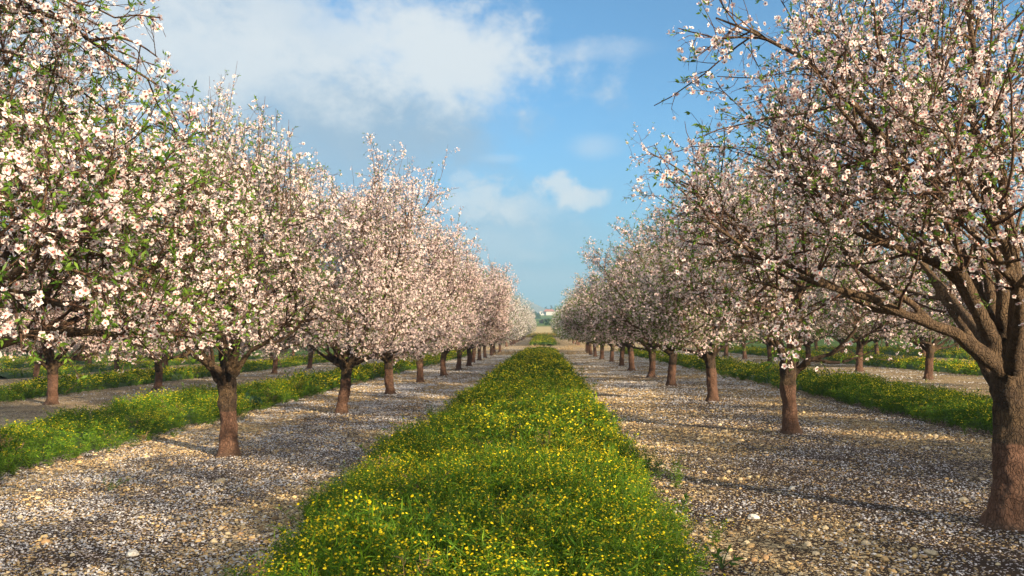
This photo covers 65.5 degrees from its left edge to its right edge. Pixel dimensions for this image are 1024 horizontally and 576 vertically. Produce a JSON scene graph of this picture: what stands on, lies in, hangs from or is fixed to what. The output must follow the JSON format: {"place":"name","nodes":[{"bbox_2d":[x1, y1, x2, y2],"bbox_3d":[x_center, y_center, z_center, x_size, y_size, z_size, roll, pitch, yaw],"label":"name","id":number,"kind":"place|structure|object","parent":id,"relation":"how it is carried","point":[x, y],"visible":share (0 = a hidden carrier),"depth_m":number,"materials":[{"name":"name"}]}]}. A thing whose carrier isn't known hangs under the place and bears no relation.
{"place":"outdoors","nodes":[
{"label":"outdoors","id":0,"kind":"place"},
{"bbox_2d":[0,315,1023,575],"bbox_3d":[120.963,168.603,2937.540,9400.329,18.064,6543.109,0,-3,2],"label":"ground","id":1,"kind":"structure","parent":0,"point":[1010,559],"depth_m":7.83,"materials":[{"name":"beige gravel"}]},
{"bbox_2d":[0,353,95,362],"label":"wildflowers","id":2,"kind":"object","parent":1,"relation":"on","point":[14,358],"visible":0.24,"depth_m":53.52,"materials":[{"name":"green plant"}]},
{"bbox_2d":[0,270,97,380],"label":"almond tree","id":3,"kind":"object","parent":1,"relation":"on","point":[36,370],"visible":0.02,"depth_m":29.03,"materials":[{"name":"pink plant"}]},
{"bbox_2d":[0,171,160,404],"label":"almond tree","id":4,"kind":"object","parent":1,"relation":"on","point":[51,365],"visible":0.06,"depth_m":17.87,"materials":[{"name":"pink plant"}]},
{"bbox_2d":[0,352,186,368],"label":"wildflowers","id":5,"kind":"object","parent":1,"relation":"on","point":[15,364],"visible":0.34,"depth_m":45.89,"materials":[{"name":"green plant"}]},
{"bbox_2d":[101,475,128,490],"bbox_3d":[-3.766,1.860,7.548,0.338,0.179,0.138,-1,-4,20],"label":"weed plant","id":6,"kind":"object","parent":1,"relation":"on","point":[103,482],"visible":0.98,"depth_m":7.53,"materials":[{"name":"green plant"}]},
{"bbox_2d":[83,284,161,370],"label":"almond tree","id":7,"kind":"object","parent":1,"relation":"on","point":[116,361],"depth_m":34.06,"materials":[{"name":"brown plant"}]},
{"bbox_2d":[126,550,138,556],"bbox_3d":[-2.494,1.747,5.228,0.079,0.051,0.088,3,-5,-43],"label":"stone","id":8,"kind":"object","parent":1,"relation":"on","point":[129,553],"visible":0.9,"depth_m":5.21,"materials":[{"name":"white stone"}]},
{"bbox_2d":[0,352,283,378],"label":"wildflowers","id":9,"kind":"object","parent":1,"relation":"on","point":[6,372],"visible":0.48,"depth_m":37.50,"materials":[{"name":"green plant"}]},
{"bbox_2d":[66,222,228,389],"bbox_3d":[-10.157,0.314,23.129,4.565,5.572,4.853,-3,-5,41],"label":"almond tree","id":10,"kind":"object","parent":1,"relation":"on","point":[158,367],"visible":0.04,"depth_m":23.02,"materials":[{"name":"pink plant"}]},
{"bbox_2d":[0,0,296,392],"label":"almond tree","id":11,"kind":"object","parent":1,"relation":"on","point":[73,210],"visible":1,"depth_m":4.28,"materials":[{"name":"white plant"}]},
{"bbox_2d":[163,344,176,367],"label":"almond tree","id":12,"kind":"object","parent":1,"relation":"on","point":[166,357],"depth_m":38.90,"materials":[{"name":"brown plant"}]},
{"bbox_2d":[0,352,371,401],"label":"wildflowers","id":13,"kind":"object","parent":1,"relation":"on","point":[20,390],"visible":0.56,"depth_m":25.22,"materials":[{"name":"green plant"}]},
{"bbox_2d":[24,54,390,457],"bbox_3d":[-3.451,-0.528,9.317,4.285,5.407,3.520,-2,-4,28],"label":"almond tree","id":14,"kind":"object","parent":1,"relation":"on","point":[225,373],"visible":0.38,"depth_m":8.99,"materials":[{"name":"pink plant"}]},
{"bbox_2d":[217,478,225,482],"bbox_3d":[-2.886,1.913,7.911,0.072,0.049,0.100,-2,-4,29],"label":"stone","id":15,"kind":"object","parent":1,"relation":"on","point":[219,480],"visible":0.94,"depth_m":7.89,"materials":[{"name":"beige stone"}]},
{"bbox_2d":[169,282,291,350],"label":"almond tree","id":16,"kind":"object","parent":1,"relation":"on","point":[248,327],"depth_m":27.75,"materials":[{"name":"pink plant"}]},
{"bbox_2d":[0,349,471,478],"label":"wildflowers","id":17,"kind":"object","parent":1,"relation":"on","point":[60,433],"visible":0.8,"depth_m":13.22,"materials":[{"name":"green plant"}]},
{"bbox_2d":[237,391,262,409],"bbox_3d":[-5.274,2.258,16.036,0.517,0.409,0.454,2,-4,-33],"label":"weed plant","id":18,"kind":"object","parent":1,"relation":"on","point":[252,398],"visible":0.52,"depth_m":15.95,"materials":[{"name":"green plant"}]},
{"bbox_2d":[258,528,293,540],"bbox_3d":[-1.674,1.749,5.667,0.027,0.010,0.372,-1,-4,22],"label":"stick","id":19,"kind":"object","parent":1,"relation":"on","point":[272,535],"visible":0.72,"depth_m":5.58,"materials":[{"name":"brown wood"}]},
{"bbox_2d":[263,282,307,373],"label":"almond tree","id":20,"kind":"object","parent":1,"relation":"on","point":[275,366],"visible":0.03,"depth_m":32.88,"materials":[{"name":"pink plant"}]},
{"bbox_2d":[289,271,336,368],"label":"almond tree","id":21,"kind":"object","parent":1,"relation":"on","point":[310,360],"depth_m":37.81,"materials":[{"name":"brown plant"}]},
{"bbox_2d":[218,132,463,413],"bbox_3d":[-3.297,-0.256,15.060,4.667,5.540,4.867,0,-3,2],"label":"almond tree","id":22,"kind":"object","parent":1,"relation":"on","point":[347,361],"visible":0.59,"depth_m":14.44,"materials":[{"name":"pink plant"}]},
{"bbox_2d":[306,180,487,394],"bbox_3d":[-3.095,0.058,20.011,4.271,5.516,4.694,-3,-5,45],"label":"almond tree","id":23,"kind":"object","parent":1,"relation":"on","point":[388,377],"visible":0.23,"depth_m":20.11,"materials":[{"name":"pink plant"}]},
{"bbox_2d":[369,222,485,382],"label":"almond tree","id":24,"kind":"object","parent":1,"relation":"on","point":[419,365],"visible":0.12,"depth_m":24.94,"materials":[{"name":"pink plant"}]},
{"bbox_2d":[398,233,511,375],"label":"almond tree","id":25,"kind":"object","parent":1,"relation":"on","point":[498,315],"visible":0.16,"depth_m":29.14,"materials":[{"name":"pink plant"}]},
{"bbox_2d":[214,345,733,575],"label":"wildflowers","id":26,"kind":"object","parent":1,"relation":"on","point":[523,465],"visible":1,"depth_m":5.20,"materials":[{"name":"green plant"}]},
{"bbox_2d":[448,253,510,369],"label":"almond tree","id":27,"kind":"object","parent":1,"relation":"on","point":[459,352],"visible":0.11,"depth_m":33.91,"materials":[{"name":"pink plant"}]},
{"bbox_2d":[452,246,521,366],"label":"almond tree","id":28,"kind":"object","parent":1,"relation":"on","point":[469,353],"visible":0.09,"depth_m":37.64,"materials":[{"name":"pink plant"}]},
{"bbox_2d":[472,274,512,362],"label":"almond tree","id":29,"kind":"object","parent":1,"relation":"on","point":[473,354],"depth_m":42.69,"materials":[{"name":"brown plant"}]},
{"bbox_2d":[477,302,517,359],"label":"almond tree","id":30,"kind":"object","parent":1,"relation":"on","point":[479,352],"visible":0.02,"depth_m":47.75,"materials":[{"name":"pink plant"}]},
{"bbox_2d":[483,284,518,357],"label":"almond tree","id":31,"kind":"object","parent":1,"relation":"on","point":[484,352],"visible":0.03,"depth_m":52.38,"materials":[{"name":"pink plant"}]},
{"bbox_2d":[489,296,520,355],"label":"almond tree","id":32,"kind":"object","parent":1,"relation":"on","point":[491,350],"visible":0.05,"depth_m":57.46,"materials":[{"name":"pink plant"}]},
{"bbox_2d":[493,292,523,353],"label":"almond tree","id":33,"kind":"object","parent":1,"relation":"on","point":[515,333],"visible":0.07,"depth_m":62.31,"materials":[{"name":"pink plant"}]},
{"bbox_2d":[0,351,1023,575],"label":"fallen petals","id":34,"kind":"object","parent":1,"relation":"on","point":[400,417],"visible":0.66,"depth_m":8.84,"materials":[{"name":"white plant"}]},
{"bbox_2d":[498,291,527,351],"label":"almond tree","id":35,"kind":"object","parent":1,"relation":"on","point":[518,302],"visible":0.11,"depth_m":67.71,"materials":[{"name":"pink plant"}]},
{"bbox_2d":[505,296,528,346],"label":"almond tree","id":36,"kind":"object","parent":1,"relation":"on","point":[525,331],"visible":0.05,"depth_m":83.61,"materials":[{"name":"pink plant"}]},
{"bbox_2d":[510,302,531,344],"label":"almond tree","id":37,"kind":"object","parent":1,"relation":"on","point":[528,326],"visible":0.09,"depth_m":88.75,"materials":[{"name":"pink plant"}]},
{"bbox_2d":[509,300,534,343],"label":"almond tree","id":38,"kind":"object","parent":1,"relation":"on","point":[524,313],"visible":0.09,"depth_m":93.69,"materials":[{"name":"pink plant"}]},
{"bbox_2d":[514,305,533,343],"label":"almond tree","id":39,"kind":"object","parent":1,"relation":"on","point":[529,330],"visible":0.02,"depth_m":98.15,"materials":[{"name":"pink plant"}]},
{"bbox_2d":[525,331,560,337],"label":"grass","id":40,"kind":"structure","parent":1,"relation":"on","point":[531,335],"depth_m":155.69,"materials":[{"name":"plant"}]},
{"bbox_2d":[529,334,559,345],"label":"wildflowers","id":41,"kind":"object","parent":1,"relation":"on","point":[542,339],"visible":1,"depth_m":86.00,"materials":[{"name":"green plant"}]},
{"bbox_2d":[540,309,554,314],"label":"farm house","id":42,"kind":"structure","parent":1,"relation":"on","point":[547,312],"depth_m":599.38,"materials":[{"name":"white paint"}]},
{"bbox_2d":[543,318,551,324],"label":"bush","id":43,"kind":"object","parent":1,"relation":"on","point":[546,321],"visible":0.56,"depth_m":238.65,"materials":[{"name":"green plant"}]},
{"bbox_2d":[486,343,616,354],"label":"dry grass","id":44,"kind":"structure","parent":1,"relation":"on","point":[511,352],"depth_m":70.36,"materials":[{"name":"plant"}]},
{"bbox_2d":[553,297,588,353],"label":"almond tree","id":45,"kind":"object","parent":1,"relation":"on","point":[587,351],"visible":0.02,"depth_m":60.34,"materials":[{"name":"pink plant"}]},
{"bbox_2d":[552,293,592,354],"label":"almond tree","id":46,"kind":"object","parent":1,"relation":"on","point":[590,348],"visible":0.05,"depth_m":55.69,"materials":[{"name":"pink plant"}]},
{"bbox_2d":[553,288,597,356],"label":"almond tree","id":47,"kind":"object","parent":1,"relation":"on","point":[594,351],"visible":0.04,"depth_m":50.41,"materials":[{"name":"pink plant"}]},
{"bbox_2d":[553,273,603,358],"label":"almond tree","id":48,"kind":"object","parent":1,"relation":"on","point":[601,352],"visible":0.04,"depth_m":45.74,"materials":[{"name":"pink plant"}]},
{"bbox_2d":[558,285,617,361],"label":"almond tree","id":49,"kind":"object","parent":1,"relation":"on","point":[611,358],"visible":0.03,"depth_m":40.99,"materials":[{"name":"pink plant"}]},
{"bbox_2d":[562,269,625,365],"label":"almond tree","id":50,"kind":"object","parent":1,"relation":"on","point":[622,353],"visible":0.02,"depth_m":35.66,"materials":[{"name":"pink plant"}]},
{"bbox_2d":[559,236,662,370],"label":"almond tree","id":51,"kind":"object","parent":1,"relation":"on","point":[563,320],"visible":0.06,"depth_m":31.17,"materials":[{"name":"pink plant"}]},
{"bbox_2d":[581,236,722,376],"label":"almond tree","id":52,"kind":"object","parent":1,"relation":"on","point":[652,362],"visible":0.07,"depth_m":25.81,"materials":[{"name":"pink plant"}]},
{"bbox_2d":[570,211,762,385],"bbox_3d":[4.264,0.226,21.623,5.578,5.148,5.574,1,-4,-13],"label":"almond tree","id":53,"kind":"object","parent":1,"relation":"on","point":[672,364],"visible":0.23,"depth_m":21.18,"materials":[{"name":"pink plant"}]},
{"bbox_2d":[675,492,692,506],"bbox_3d":[1.365,1.708,6.379,0.147,0.127,0.105,2,-4,-31],"label":"weed plant","id":54,"kind":"object","parent":1,"relation":"on","point":[683,503],"visible":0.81,"depth_m":6.40,"materials":[{"name":"green plant"}]},
{"bbox_2d":[590,161,830,401],"bbox_3d":[3.989,0.031,16.602,4.969,4.928,5.493,-1,-4,19],"label":"almond tree","id":55,"kind":"object","parent":1,"relation":"on","point":[656,317],"visible":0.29,"depth_m":15.79,"materials":[{"name":"pink plant"}]},
{"bbox_2d":[703,544,744,568],"bbox_3d":[1.268,1.593,4.724,0.119,0.160,0.246,3,-5,-42],"label":"weed plant","id":56,"kind":"object","parent":1,"relation":"on","point":[717,555],"visible":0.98,"depth_m":4.74,"materials":[{"name":"green plant"}]},
{"bbox_2d":[723,340,728,356],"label":"almond tree","id":57,"kind":"object","parent":1,"relation":"on","point":[726,351],"depth_m":47.41,"materials":[{"name":"brown plant"}]},
{"bbox_2d":[721,554,730,559],"bbox_3d":[1.321,1.671,4.929,0.077,0.044,0.056,1,-4,-16],"label":"stone","id":58,"kind":"object","parent":1,"relation":"on","point":[727,558],"visible":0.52,"depth_m":4.91,"materials":[{"name":"beige stone"}]},
{"bbox_2d":[731,332,757,358],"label":"almond tree","id":59,"kind":"object","parent":1,"relation":"on","point":[744,354],"depth_m":42.49,"materials":[{"name":"brown plant"}]},
{"bbox_2d":[747,514,759,518],"bbox_3d":[1.817,1.727,6.000,0.078,0.049,0.073,2,-4,-33],"label":"stone","id":60,"kind":"object","parent":1,"relation":"on","point":[752,516],"visible":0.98,"depth_m":5.99,"materials":[{"name":"white stone"}]},
{"bbox_2d":[733,324,824,361],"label":"almond tree","id":61,"kind":"object","parent":1,"relation":"on","point":[768,346],"visible":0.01,"depth_m":37.46,"materials":[{"name":"pink plant"}]},
{"bbox_2d":[624,91,958,434],"bbox_3d":[3.718,-0.154,11.232,4.364,4.652,4.690,0,-3,2],"label":"almond tree","id":62,"kind":"object","parent":1,"relation":"on","point":[790,421],"visible":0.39,"depth_m":10.31,"materials":[{"name":"pink plant"}]},
{"bbox_2d":[743,270,853,365],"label":"almond tree","id":63,"kind":"object","parent":1,"relation":"on","point":[810,340],"visible":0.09,"depth_m":32.33,"materials":[{"name":"pink plant"}]},
{"bbox_2d":[617,346,992,438],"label":"wildflowers","id":64,"kind":"object","parent":1,"relation":"on","point":[952,406],"visible":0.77,"depth_m":15.29,"materials":[{"name":"green plant"}]},
{"bbox_2d":[783,328,835,352],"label":"almond tree","id":65,"kind":"object","parent":1,"relation":"on","point":[816,344],"visible":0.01,"depth_m":52.88,"materials":[{"name":"brown plant"}]},
{"bbox_2d":[636,0,1023,530],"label":"almond tree","id":66,"kind":"object","parent":1,"relation":"on","point":[993,324],"visible":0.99,"depth_m":5.22,"materials":[{"name":"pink plant"}]},
{"bbox_2d":[816,323,844,352],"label":"almond tree","id":67,"kind":"object","parent":1,"relation":"on","point":[840,341],"visible":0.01,"depth_m":47.72,"materials":[{"name":"green plant"}]},
{"bbox_2d":[717,345,982,376],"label":"wildflowers","id":68,"kind":"object","parent":1,"relation":"on","point":[956,367],"visible":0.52,"depth_m":30.72,"materials":[{"name":"green plant"}]},
{"bbox_2d":[832,266,907,355],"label":"almond tree","id":69,"kind":"object","parent":1,"relation":"on","point":[876,347],"depth_m":42.80,"materials":[{"name":"brown plant"}]},
{"bbox_2d":[798,240,943,371],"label":"almond tree","id":70,"kind":"object","parent":1,"relation":"on","point":[859,351],"visible":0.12,"depth_m":27.30,"materials":[{"name":"pink plant"}]},
{"bbox_2d":[811,345,972,359],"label":"wildflowers","id":71,"kind":"object","parent":1,"relation":"on","point":[953,353],"visible":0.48,"depth_m":45.79,"materials":[{"name":"green plant"}]},
{"bbox_2d":[826,225,991,379],"bbox_3d":[11.789,0.334,22.977,5.367,4.867,4.481,1,-4,-14],"label":"almond tree","id":72,"kind":"object","parent":1,"relation":"on","point":[930,348],"visible":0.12,"depth_m":22.54,"materials":[{"name":"pink plant"}]},
{"bbox_2d":[923,549,937,555],"bbox_3d":[2.612,1.656,4.974,0.072,0.045,0.085,2,-4,-34],"label":"stone","id":73,"kind":"object","parent":1,"relation":"on","point":[928,552],"visible":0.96,"depth_m":4.95,"materials":[{"name":"grey stone"}]},
{"bbox_2d":[914,288,947,357],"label":"almond tree","id":74,"kind":"object","parent":1,"relation":"on","point":[922,351],"depth_m":37.88,"materials":[{"name":"pink plant"}]},
{"bbox_2d":[913,345,963,350],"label":"wildflowers","id":75,"kind":"object","parent":1,"relation":"on","point":[945,349],"visible":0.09,"depth_m":55.60,"materials":[{"name":"green plant"}]},
{"bbox_2d":[902,193,1023,346],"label":"almond tree","id":76,"kind":"object","parent":1,"relation":"on","point":[960,298],"visible":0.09,"depth_m":18.03,"materials":[{"name":"pink plant"}]},
{"bbox_2d":[958,497,968,501],"bbox_3d":[3.686,1.730,6.501,0.085,0.048,0.060,0,-3,5],"label":"stone","id":77,"kind":"object","parent":1,"relation":"on","point":[963,499],"visible":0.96,"depth_m":6.48,"materials":[{"name":"beige stone"}]},
{"bbox_2d":[0,0,1023,310],"label":"sky","id":78,"kind":"structure","parent":0,"point":[539,101],"materials":[{"name":"blue"}]},
{"bbox_2d":[508,292,545,312],"bbox_3d":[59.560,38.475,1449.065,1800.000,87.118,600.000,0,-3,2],"label":"hills","id":79,"kind":"structure","parent":0,"point":[537,308],"depth_m":1376.68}
]}

